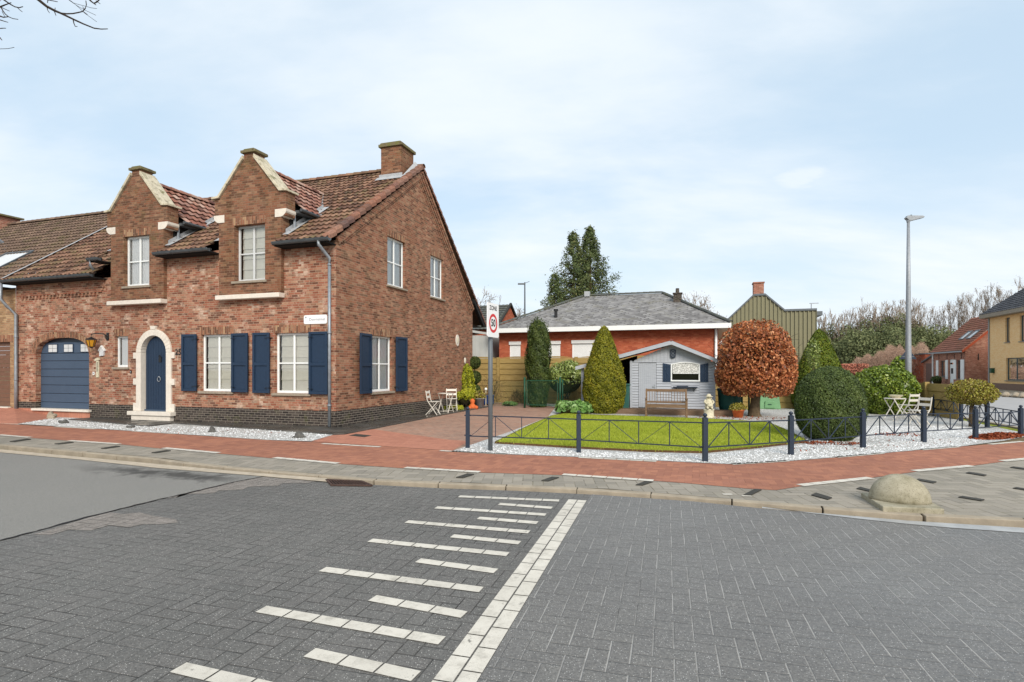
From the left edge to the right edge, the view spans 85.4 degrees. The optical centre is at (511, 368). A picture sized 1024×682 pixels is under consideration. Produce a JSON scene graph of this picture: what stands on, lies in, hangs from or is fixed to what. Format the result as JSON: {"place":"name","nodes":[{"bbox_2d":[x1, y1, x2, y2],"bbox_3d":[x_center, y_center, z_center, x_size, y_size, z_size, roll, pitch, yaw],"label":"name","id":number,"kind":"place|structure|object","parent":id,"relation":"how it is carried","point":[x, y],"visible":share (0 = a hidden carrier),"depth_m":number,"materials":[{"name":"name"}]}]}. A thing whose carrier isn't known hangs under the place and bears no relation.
{"place":"outdoors","nodes":[
{"label":"outdoors","id":0,"kind":"place"},
{"bbox_2d":[0,408,89,423],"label":"garage apron","id":1,"kind":"object","parent":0,"point":[15,416],"visible":0.69,"depth_m":18.43,"materials":[{"name":"brick"}]},
{"bbox_2d":[0,0,107,48],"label":"bare tree","id":2,"kind":"object","parent":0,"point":[47,7],"visible":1,"depth_m":8.60,"materials":[{"name":"brown plant"}]},
{"bbox_2d":[0,452,261,539],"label":"asphalt road","id":3,"kind":"structure","parent":0,"point":[39,492],"depth_m":7.88,"materials":[{"name":"asphalt"}]},
{"bbox_2d":[0,449,326,481],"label":"gutter channel","id":4,"kind":"object","parent":3,"relation":"on","point":[169,466],"visible":1,"depth_m":9.44,"materials":[{"name":"concrete"}]},
{"bbox_2d":[68,406,487,434],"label":"path slab","id":5,"kind":"structure","parent":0,"point":[353,428],"depth_m":16.00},
{"bbox_2d":[473,390,486,407],"bbox_3d":[-1.349,1.263,23.178,0.633,0.773,0.622,0,0,0],"label":"flower pot","id":6,"kind":"object","parent":5,"relation":"on","point":[479,398],"visible":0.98,"depth_m":23.04,"materials":[{"name":"ceramic"}]},
{"bbox_2d":[0,476,590,681],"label":"road","id":7,"kind":"structure","parent":0,"point":[204,579],"depth_m":4.35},
{"bbox_2d":[35,512,177,534],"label":"worn pavers","id":8,"kind":"object","parent":7,"relation":"on","point":[113,519],"visible":1,"depth_m":6.08,"materials":[{"name":"concrete"}]},
{"bbox_2d":[170,662,271,681],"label":"road marking","id":9,"kind":"object","parent":7,"relation":"on","point":[194,671],"visible":1,"depth_m":3.03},
{"bbox_2d":[168,476,314,497],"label":"worn pavers","id":10,"kind":"object","parent":7,"relation":"on","point":[260,481],"visible":1,"depth_m":8.09,"materials":[{"name":"concrete"}]},
{"bbox_2d":[325,479,372,485],"bbox_3d":[-2.398,1.662,8.062,0.873,0.020,0.358,0,0,12],"label":"drain grate","id":11,"kind":"object","parent":7,"relation":"on","point":[336,482],"visible":1,"depth_m":8.06,"materials":[{"name":"metal"}]},
{"bbox_2d":[256,606,444,643],"bbox_3d":[-1.090,1.672,3.640,1.390,0.001,0.106,0,0,19],"label":"rumble bar","id":12,"kind":"object","parent":7,"relation":"on","point":[383,630],"visible":1,"depth_m":3.61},
{"bbox_2d":[304,648,419,680],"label":"rumble bar","id":13,"kind":"object","parent":7,"relation":"on","point":[400,672],"visible":1,"depth_m":3.14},
{"bbox_2d":[320,567,482,591],"bbox_3d":[-0.907,1.672,4.418,1.417,0.001,0.106,0,0,18],"label":"rumble bar","id":14,"kind":"object","parent":7,"relation":"on","point":[409,580],"visible":1,"depth_m":4.40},
{"bbox_2d":[368,595,466,617],"bbox_3d":[-0.672,1.672,3.912,0.746,0.001,0.106,0,0,22],"label":"rumble bar","id":15,"kind":"object","parent":7,"relation":"on","point":[422,606],"visible":1,"depth_m":3.90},
{"bbox_2d":[368,539,508,555],"bbox_3d":[-0.711,1.672,5.208,1.408,0.001,0.106,0,0,17],"label":"rumble bar","id":16,"kind":"object","parent":7,"relation":"on","point":[472,550],"visible":1,"depth_m":5.19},
{"bbox_2d":[416,558,496,572],"bbox_3d":[-0.477,1.672,4.716,0.734,0.001,0.106,0,0,20],"label":"rumble bar","id":17,"kind":"object","parent":7,"relation":"on","point":[461,566],"visible":1,"depth_m":4.71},
{"bbox_2d":[405,520,529,532],"bbox_3d":[-0.489,1.672,5.881,1.387,0.001,0.106,0,0,16],"label":"rumble bar","id":18,"kind":"object","parent":7,"relation":"on","point":[471,526],"visible":1,"depth_m":5.88,"materials":[{"name":"paint"}]},
{"bbox_2d":[451,534,520,543],"bbox_3d":[-0.263,1.672,5.443,0.710,0.001,0.106,0,0,18],"label":"rumble bar","id":19,"kind":"object","parent":7,"relation":"on","point":[486,539],"visible":1,"depth_m":5.43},
{"bbox_2d":[436,506,546,515],"bbox_3d":[-0.265,1.672,6.526,1.346,0.001,0.106,0,0,14],"label":"rumble bar","id":20,"kind":"object","parent":7,"relation":"on","point":[496,511],"visible":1,"depth_m":6.50,"materials":[{"name":"paint"}]},
{"bbox_2d":[477,517,537,523],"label":"rumble bar","id":21,"kind":"object","parent":7,"relation":"on","point":[510,520],"visible":1,"depth_m":6.11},
{"bbox_2d":[459,495,558,500],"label":"rumble bar","id":22,"kind":"object","parent":7,"relation":"on","point":[509,498],"visible":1,"depth_m":7.15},
{"bbox_2d":[432,499,586,681],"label":"stop line","id":23,"kind":"object","parent":7,"relation":"on","point":[452,667],"visible":1,"depth_m":3.87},
{"bbox_2d":[311,403,554,450],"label":"driveway","id":24,"kind":"structure","parent":0,"point":[450,426],"depth_m":16.67,"materials":[{"name":"brick"}]},
{"bbox_2d":[312,429,465,450],"bbox_3d":[-2.865,1.642,12.667,4.675,0.001,2.416,0,0,41],"label":"driveway threshold","id":25,"kind":"object","parent":24,"relation":"on","point":[384,438],"visible":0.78,"depth_m":12.69,"materials":[{"name":"brick"}]},
{"bbox_2d":[473,330,498,357],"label":"metal garage","id":26,"kind":"structure","parent":0,"point":[480,345],"depth_m":29.90,"materials":[{"name":"metal"}]},
{"bbox_2d":[473,303,516,337],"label":"dark roof house","id":27,"kind":"structure","parent":0,"point":[507,312],"depth_m":41.75,"materials":[{"name":"tile"}]},
{"bbox_2d":[0,392,1023,518],"bbox_3d":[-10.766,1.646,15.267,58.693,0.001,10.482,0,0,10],"label":"cycle path","id":28,"kind":"structure","parent":0,"point":[777,475],"depth_m":9.95,"materials":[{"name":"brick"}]},
{"bbox_2d":[0,211,106,407],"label":"terraced house","id":29,"kind":"structure","parent":28,"relation":"on","point":[27,242],"depth_m":22.48,"materials":[{"name":"brick"}]},
{"bbox_2d":[0,342,10,407],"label":"garage door","id":30,"kind":"structure","parent":29,"relation":"in","point":[4,354],"depth_m":19.85,"materials":[{"name":"wood"}]},
{"bbox_2d":[19,417,329,440],"bbox_3d":[-10.192,1.638,15.772,13.034,0.001,3.284,0,0,30],"label":"gravel bed","id":31,"kind":"object","parent":28,"relation":"on","point":[222,432],"visible":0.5,"depth_m":14.71,"materials":[{"name":"gravel"}]},
{"bbox_2d":[0,141,486,426],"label":"brick house","id":32,"kind":"structure","parent":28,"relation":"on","point":[242,274],"depth_m":17.41,"materials":[{"name":"red brick"}]},
{"bbox_2d":[31,338,91,411],"bbox_3d":[-15.176,0.165,18.850,2.800,2.530,0.400,0,0,18],"label":"garage door","id":33,"kind":"structure","parent":32,"relation":"in","point":[66,371],"depth_m":18.94,"materials":[{"name":"blue metal"}]},
{"bbox_2d":[111,336,129,368],"bbox_3d":[-12.530,-0.550,18.076,0.770,1.200,0.540,0,0,18],"label":"window","id":34,"kind":"structure","parent":32,"relation":"in","point":[122,340],"depth_m":18.06,"materials":[{"name":"white glass"}]},
{"bbox_2d":[121,236,150,288],"bbox_3d":[-11.782,-3.410,17.722,1.270,1.780,0.540,0,0,18],"label":"window","id":35,"kind":"structure","parent":32,"relation":"in","point":[138,247],"depth_m":17.71,"materials":[{"name":"white glass"}]},
{"bbox_2d":[144,336,165,410],"bbox_3d":[-11.204,0.125,17.515,1.060,2.450,0.150,0,0,18],"label":"front door","id":36,"kind":"structure","parent":32,"relation":"in","point":[155,350],"depth_m":17.54,"materials":[{"name":"blue paint"}]},
{"bbox_2d":[198,334,233,393],"bbox_3d":[-8.804,-0.175,16.840,1.400,1.910,0.540,0,0,18],"label":"window","id":37,"kind":"structure","parent":32,"relation":"in","point":[217,348],"depth_m":16.81,"materials":[{"name":"white glass"}]},
{"bbox_2d":[231,225,266,283],"bbox_3d":[-7.549,-3.380,16.350,1.320,1.840,0.600,0,0,18],"label":"window","id":38,"kind":"structure","parent":32,"relation":"in","point":[251,238],"depth_m":16.34,"materials":[{"name":"white glass"}]},
{"bbox_2d":[271,333,311,395],"bbox_3d":[-6.199,-0.160,15.976,1.390,1.920,0.540,0,0,18],"label":"window","id":39,"kind":"structure","parent":32,"relation":"in","point":[292,348],"depth_m":15.95,"materials":[{"name":"white glass"}]},
{"bbox_2d":[304,315,326,323],"bbox_3d":[-5.498,-1.380,15.516,0.770,0.250,0.024,0,0,18],"label":"street name plate","id":40,"kind":"object","parent":32,"relation":"attached to","point":[315,319],"visible":1,"depth_m":15.51,"materials":[{"name":"metal"}]},
{"bbox_2d":[370,336,394,394],"bbox_3d":[-4.306,-0.155,17.629,0.540,1.950,1.430,0,0,18],"label":"window","id":41,"kind":"structure","parent":32,"relation":"in","point":[380,345],"depth_m":17.82,"materials":[{"name":"white glass"}]},
{"bbox_2d":[386,237,407,290],"bbox_3d":[-4.023,-3.505,18.483,0.540,1.790,1.350,0,0,18],"label":"window","id":42,"kind":"structure","parent":32,"relation":"in","point":[394,248],"depth_m":18.65,"materials":[{"name":"white glass"}]},
{"bbox_2d":[430,256,445,301],"bbox_3d":[-3.067,-3.495,21.363,0.540,1.770,1.320,0,0,18],"label":"window","id":43,"kind":"structure","parent":32,"relation":"in","point":[435,264],"depth_m":21.54,"materials":[{"name":"white glass"}]},
{"bbox_2d":[457,388,474,406],"bbox_3d":[-1.957,1.240,23.198,0.969,0.892,0.828,0,0,20],"label":"golden shrub","id":44,"kind":"object","parent":28,"relation":"on","point":[465,396],"visible":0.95,"depth_m":22.96,"materials":[{"name":"yellow plant"}]},
{"bbox_2d":[461,363,476,406],"bbox_3d":[-1.917,0.719,23.727,0.964,1.924,0.977,0,0,0],"label":"climbing golden shrub","id":45,"kind":"object","parent":28,"relation":"on","point":[468,380],"visible":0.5,"depth_m":23.54,"materials":[{"name":"yellow plant"}]},
{"bbox_2d":[470,356,481,392],"bbox_3d":[-1.657,0.540,24.601,0.640,2.220,0.650,0,0,0],"label":"ball topiary","id":46,"kind":"object","parent":28,"relation":"on","point":[475,362],"visible":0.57,"depth_m":24.42,"materials":[{"name":"green plant"}]},
{"bbox_2d":[522,316,552,406],"bbox_3d":[1.105,-0.293,23.894,1.326,3.987,1.255,0,0,0],"label":"upright yew","id":47,"kind":"object","parent":28,"relation":"on","point":[538,357],"visible":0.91,"depth_m":23.55,"materials":[{"name":"green plant"}]},
{"bbox_2d":[524,377,560,407],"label":"garden gate","id":48,"kind":"structure","parent":28,"relation":"on","point":[525,392],"depth_m":23.03,"materials":[{"name":"green metal"}]},
{"bbox_2d":[535,271,568,311],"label":"conifer tree","id":49,"kind":"object","parent":28,"relation":"on","point":[555,289],"visible":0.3,"depth_m":49.74,"materials":[{"name":"green plant"}]},
{"bbox_2d":[545,229,599,305],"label":"conifer tree","id":50,"kind":"object","parent":28,"relation":"on","point":[573,242],"visible":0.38,"depth_m":50.56,"materials":[{"name":"green plant"}]},
{"bbox_2d":[549,224,620,304],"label":"conifer tree","id":51,"kind":"object","parent":28,"relation":"on","point":[591,253],"visible":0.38,"depth_m":51.50,"materials":[{"name":"green plant"}]},
{"bbox_2d":[562,473,653,480],"bbox_3d":[1.433,1.640,8.387,1.375,0.001,0.138,0,0,20],"label":"road marking","id":52,"kind":"object","parent":28,"relation":"on","point":[609,477],"visible":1,"depth_m":8.36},
{"bbox_2d":[499,288,732,368],"bbox_3d":[6.226,-1.400,32.544,11.882,6.300,12.124,0,0,18],"label":"bungalow","id":53,"kind":"object","parent":28,"relation":"on","point":[631,321],"visible":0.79,"depth_m":27.96,"materials":[{"name":"orange brick"}]},
{"bbox_2d":[509,341,520,356],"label":"window","id":54,"kind":"structure","parent":53,"relation":"in","point":[515,347],"depth_m":28.95,"materials":[{"name":"white glass"}]},
{"bbox_2d":[571,340,594,357],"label":"window","id":55,"kind":"structure","parent":53,"relation":"in","point":[580,348],"depth_m":27.86,"materials":[{"name":"white glass"}]},
{"bbox_2d":[797,477,873,485],"bbox_3d":[4.731,1.640,8.088,1.447,0.001,0.138,0,0,-22],"label":"road marking","id":56,"kind":"object","parent":28,"relation":"on","point":[831,481],"visible":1,"depth_m":8.07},
{"bbox_2d":[824,313,856,342],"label":"ivy tree","id":57,"kind":"object","parent":28,"relation":"on","point":[839,336],"visible":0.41,"depth_m":81.72,"materials":[{"name":"plant"}]},
{"bbox_2d":[834,338,866,363],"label":"bushy tree","id":58,"kind":"object","parent":28,"relation":"on","point":[845,349],"visible":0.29,"depth_m":73.70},
{"bbox_2d":[841,363,868,374],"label":"red hedge","id":59,"kind":"object","parent":28,"relation":"on","point":[852,366],"visible":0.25,"depth_m":49.56,"materials":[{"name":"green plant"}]},
{"bbox_2d":[839,308,874,348],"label":"ivy tree","id":60,"kind":"object","parent":28,"relation":"on","point":[858,326],"visible":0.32,"depth_m":83.46,"materials":[{"name":"plant"}]},
{"bbox_2d":[839,328,891,363],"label":"bushy tree","id":61,"kind":"object","parent":28,"relation":"on","point":[860,337],"visible":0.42,"depth_m":72.77,"materials":[{"name":"plant"}]},
{"bbox_2d":[853,299,880,338],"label":"ivy tree","id":62,"kind":"object","parent":28,"relation":"on","point":[869,315],"visible":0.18,"depth_m":87.70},
{"bbox_2d":[859,303,894,335],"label":"ivy tree","id":63,"kind":"object","parent":28,"relation":"on","point":[878,322],"visible":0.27,"depth_m":85.51,"materials":[{"name":"plant"}]},
{"bbox_2d":[846,341,930,382],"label":"undergrowth","id":64,"kind":"object","parent":28,"relation":"on","point":[888,356],"visible":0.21,"depth_m":59.37,"materials":[{"name":"plant"}]},
{"bbox_2d":[865,327,912,365],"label":"bushy tree","id":65,"kind":"object","parent":28,"relation":"on","point":[877,341],"visible":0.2,"depth_m":73.41,"materials":[{"name":"plant"}]},
{"bbox_2d":[881,299,911,332],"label":"ivy tree","id":66,"kind":"object","parent":28,"relation":"on","point":[900,325],"visible":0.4,"depth_m":85.77,"materials":[{"name":"plant"}]},
{"bbox_2d":[865,324,928,354],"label":"bushy tree","id":67,"kind":"object","parent":28,"relation":"on","point":[900,341],"visible":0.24,"depth_m":72.60,"materials":[{"name":"plant"}]},
{"bbox_2d":[897,297,928,333],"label":"ivy tree","id":68,"kind":"object","parent":28,"relation":"on","point":[915,323],"visible":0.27,"depth_m":87.17,"materials":[{"name":"plant"}]},
{"bbox_2d":[904,215,924,372],"bbox_3d":[17.410,-2.458,24.000,0.786,8.415,0.250,0,0,0],"label":"street lamp","id":69,"kind":"object","parent":28,"relation":"on","point":[908,349],"visible":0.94,"depth_m":23.93,"materials":[{"name":"grey metal"}]},
{"bbox_2d":[893,324,942,352],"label":"bushy tree","id":70,"kind":"object","parent":28,"relation":"on","point":[929,338],"visible":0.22,"depth_m":74.57,"materials":[{"name":"plant"}]},
{"bbox_2d":[912,353,931,382],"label":"brick outbuilding","id":71,"kind":"structure","parent":28,"relation":"on","point":[923,356],"depth_m":58.47,"materials":[{"name":"brick"}]},
{"bbox_2d":[921,355,931,382],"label":"cottage garage","id":72,"kind":"structure","parent":28,"relation":"on","point":[927,361],"depth_m":55.95,"materials":[{"name":"red brick"}]},
{"bbox_2d":[912,324,954,351],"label":"bushy tree","id":73,"kind":"object","parent":28,"relation":"on","point":[943,334],"visible":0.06,"depth_m":75.60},
{"bbox_2d":[946,293,965,331],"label":"poplar tree","id":74,"kind":"object","parent":28,"relation":"on","point":[958,325],"visible":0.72,"depth_m":91.89,"materials":[{"name":"plant"}]},
{"bbox_2d":[928,317,987,383],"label":"brick cottage","id":75,"kind":"structure","parent":28,"relation":"on","point":[960,353],"depth_m":49.18,"materials":[{"name":"red brick"}]},
{"bbox_2d":[979,288,1023,390],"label":"yellow brick house","id":76,"kind":"structure","parent":28,"relation":"on","point":[1005,340],"depth_m":41.41,"materials":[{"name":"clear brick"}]},
{"bbox_2d":[1004,357,1023,381],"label":"window","id":77,"kind":"structure","parent":76,"relation":"in","point":[1015,365],"depth_m":40.30,"materials":[{"name":"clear glass"}]},
{"bbox_2d":[0,436,1023,517],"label":"sidewalk","id":78,"kind":"structure","parent":0,"point":[995,486],"depth_m":8.12,"materials":[{"name":"concrete"}]},
{"bbox_2d":[0,444,1023,527],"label":"kerb","id":79,"kind":"structure","parent":78,"relation":"on","point":[980,520],"depth_m":7.58,"materials":[{"name":"concrete"}]},
{"bbox_2d":[861,474,943,514],"bbox_3d":[4.723,1.472,6.728,0.682,0.395,0.852,0,0,15],"label":"concrete bollard","id":80,"kind":"object","parent":78,"relation":"on","point":[897,493],"visible":1,"depth_m":6.54,"materials":[{"name":"concrete"}]},
{"bbox_2d":[0,0,1023,350],"label":"sky","id":81,"kind":"structure","parent":0,"point":[716,148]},
{"bbox_2d":[453,403,1023,463],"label":"garden gravel","id":82,"kind":"structure","parent":0,"point":[779,414],"depth_m":11.85,"materials":[{"name":"gravel"}]},
{"bbox_2d":[487,302,498,450],"bbox_3d":[-0.425,0.195,11.139,0.112,3.010,0.520,0,0,24],"label":"zone sign","id":83,"kind":"object","parent":82,"relation":"on","point":[492,320],"visible":0.97,"depth_m":11.10,"materials":[{"name":"metal"}]},
{"bbox_2d":[473,356,644,405],"bbox_3d":[2.966,0.580,25.657,11.600,2.340,0.150,0,0,18],"label":"wooden fence","id":84,"kind":"object","parent":82,"relation":"on","point":[509,369],"visible":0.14,"depth_m":26.64,"materials":[{"name":"wood"}]},
{"bbox_2d":[548,360,584,398],"bbox_3d":[2.307,0.458,24.570,2.186,1.765,1.826,0,0,0],"label":"rhododendron bush","id":85,"kind":"object","parent":82,"relation":"on","point":[565,371],"visible":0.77,"depth_m":24.13,"materials":[{"name":"green plant"}]},
{"bbox_2d":[554,399,592,413],"bbox_3d":[2.283,1.409,20.185,1.503,0.657,1.083,0,0,0],"label":"bergenia clump","id":86,"kind":"object","parent":82,"relation":"on","point":[567,406],"visible":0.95,"depth_m":19.94,"materials":[{"name":"green plant"}]},
{"bbox_2d":[582,325,626,413],"bbox_3d":[3.420,0.041,20.592,1.665,3.317,1.675,0,0,0],"label":"clipped cone tree","id":87,"kind":"object","parent":82,"relation":"on","point":[604,386],"visible":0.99,"depth_m":20.09,"materials":[{"name":"green plant"}]},
{"bbox_2d":[496,413,804,451],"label":"lawn grass","id":88,"kind":"structure","parent":82,"relation":"on","point":[693,430],"depth_m":13.85,"materials":[{"name":"plant"}]},
{"bbox_2d":[495,413,807,452],"bbox_3d":[3.821,1.628,15.029,6.823,0.060,8.550,0,0,15],"label":"lawn edging","id":89,"kind":"object","parent":82,"relation":"on","point":[667,451],"visible":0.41,"depth_m":11.35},
{"bbox_2d":[575,339,732,416],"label":"garden shed","id":90,"kind":"structure","parent":82,"relation":"on","point":[660,368],"depth_m":20.32,"materials":[{"name":"grey wood"}]},
{"bbox_2d":[639,363,655,406],"bbox_3d":[5.022,0.610,20.602,0.626,1.640,0.046,0,0,18],"label":"door","id":91,"kind":"structure","parent":90,"relation":"in","point":[650,368],"depth_m":20.60,"materials":[{"name":"wood"}]},
{"bbox_2d":[671,362,699,380],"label":"window","id":92,"kind":"structure","parent":90,"relation":"in","point":[680,371],"depth_m":20.27,"materials":[{"name":"white glass"}]},
{"bbox_2d":[645,389,687,417],"bbox_3d":[5.269,1.173,18.961,1.390,0.955,0.658,0,0,15],"label":"garden bench","id":93,"kind":"object","parent":82,"relation":"on","point":[685,405],"visible":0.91,"depth_m":19.02,"materials":[{"name":"brown wood"}]},
{"bbox_2d":[703,394,714,417],"bbox_3d":[6.616,1.245,18.637,0.380,0.810,0.410,0,0,6],"label":"garden statue","id":94,"kind":"object","parent":82,"relation":"on","point":[708,401],"visible":0.97,"depth_m":18.53,"materials":[{"name":"beige stone"}]},
{"bbox_2d":[717,388,740,409],"bbox_3d":[7.973,1.165,20.283,0.920,0.970,0.920,0,0,0],"label":"rain barrel","id":95,"kind":"object","parent":82,"relation":"on","point":[725,402],"visible":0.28,"depth_m":19.98,"materials":[{"name":"teal plastic"}]},
{"bbox_2d":[729,402,747,417],"bbox_3d":[7.600,1.383,18.649,0.629,0.534,0.596,0,0,0],"label":"flower pot","id":96,"kind":"object","parent":82,"relation":"on","point":[737,409],"visible":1,"depth_m":18.52,"materials":[{"name":"ceramic"}]},
{"bbox_2d":[464,394,1023,461],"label":"garden fence","id":97,"kind":"object","parent":82,"relation":"on","point":[862,435],"visible":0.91,"depth_m":11.36,"materials":[{"name":"black metal"}]},
{"bbox_2d":[715,378,793,408],"bbox_3d":[10.075,0.935,23.299,3.520,1.630,0.150,0,0,18],"label":"wooden fence","id":98,"kind":"object","parent":82,"relation":"on","point":[785,402],"visible":0.02,"depth_m":22.94,"materials":[{"name":"wood"}]},
{"bbox_2d":[708,318,809,416],"bbox_3d":[8.428,-0.013,19.220,3.355,3.495,2.934,0,0,-14],"label":"beech tree","id":99,"kind":"object","parent":82,"relation":"on","point":[755,364],"visible":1,"depth_m":18.38,"materials":[{"name":"brown plant"}]},
{"bbox_2d":[760,389,780,408],"bbox_3d":[10.582,1.200,22.851,0.812,0.900,0.845,0,0,18],"label":"compost bin","id":100,"kind":"object","parent":82,"relation":"on","point":[768,403],"visible":0.41,"depth_m":22.50,"materials":[{"name":"green plastic"}]},
{"bbox_2d":[805,338,820,370],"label":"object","id":101,"kind":"object","parent":82,"relation":"on","point":[811,359],"visible":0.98,"depth_m":20.66,"materials":[{"name":"green plant"}]},
{"bbox_2d":[791,329,842,406],"bbox_3d":[12.364,0.041,22.308,2.132,3.317,2.168,0,0,0],"label":"clipped cone tree","id":102,"kind":"object","parent":82,"relation":"on","point":[829,357],"visible":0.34,"depth_m":21.97,"materials":[{"name":"green plant"}]},
{"bbox_2d":[793,365,868,441],"bbox_3d":[7.412,0.808,12.954,1.558,1.784,1.555,0,0,0],"label":"clipped ball bush","id":103,"kind":"object","parent":82,"relation":"on","point":[828,391],"visible":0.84,"depth_m":12.45,"materials":[{"name":"green plant"}]},
{"bbox_2d":[855,364,922,414],"bbox_3d":[13.627,0.779,20.284,2.245,1.895,2.310,0,0,0],"label":"laurel bush","id":104,"kind":"object","parent":82,"relation":"on","point":[881,382],"visible":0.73,"depth_m":19.63,"materials":[{"name":"green plant"}]},
{"bbox_2d":[908,397,932,426],"bbox_3d":[11.674,1.233,15.895,0.470,0.849,0.402,0,0,-11],"label":"folding chair","id":105,"kind":"object","parent":82,"relation":"on","point":[924,404],"visible":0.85,"depth_m":15.93,"materials":[{"name":"beige metal"}]},
{"bbox_2d":[908,382,963,419],"bbox_3d":[14.752,1.110,19.760,0.150,1.280,3.912,0,0,9],"label":"wooden fence","id":106,"kind":"object","parent":82,"relation":"on","point":[929,390],"visible":0.28,"depth_m":19.09,"materials":[{"name":"wood"}]},
{"bbox_2d":[940,378,1001,426],"bbox_3d":[13.062,0.970,15.778,1.309,1.420,1.346,0,0,0],"label":"standard tree","id":107,"kind":"object","parent":82,"relation":"on","point":[972,392],"visible":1,"depth_m":15.47,"materials":[{"name":"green plant"}]},
{"bbox_2d":[968,431,1023,439],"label":"leaf litter","id":108,"kind":"object","parent":82,"relation":"on","point":[997,435],"visible":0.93,"depth_m":13.16,"materials":[{"name":"brown plant"}]},
{"bbox_2d":[477,494,1023,681],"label":"road","id":109,"kind":"structure","parent":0,"point":[630,589],"depth_m":3.99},
{"bbox_2d":[762,507,1023,532],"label":"gutter band","id":110,"kind":"object","parent":109,"relation":"on","point":[986,527],"visible":1,"depth_m":5.95,"materials":[{"name":"concrete"}]},
{"bbox_2d":[718,281,822,368],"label":"cladded house","id":111,"kind":"structure","parent":0,"point":[800,325],"depth_m":33.57,"materials":[{"name":"green metal"}]},
{"bbox_2d":[964,396,1023,425],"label":"side street","id":112,"kind":"structure","parent":0,"point":[1010,403],"depth_m":23.58,"materials":[{"name":"concrete"}]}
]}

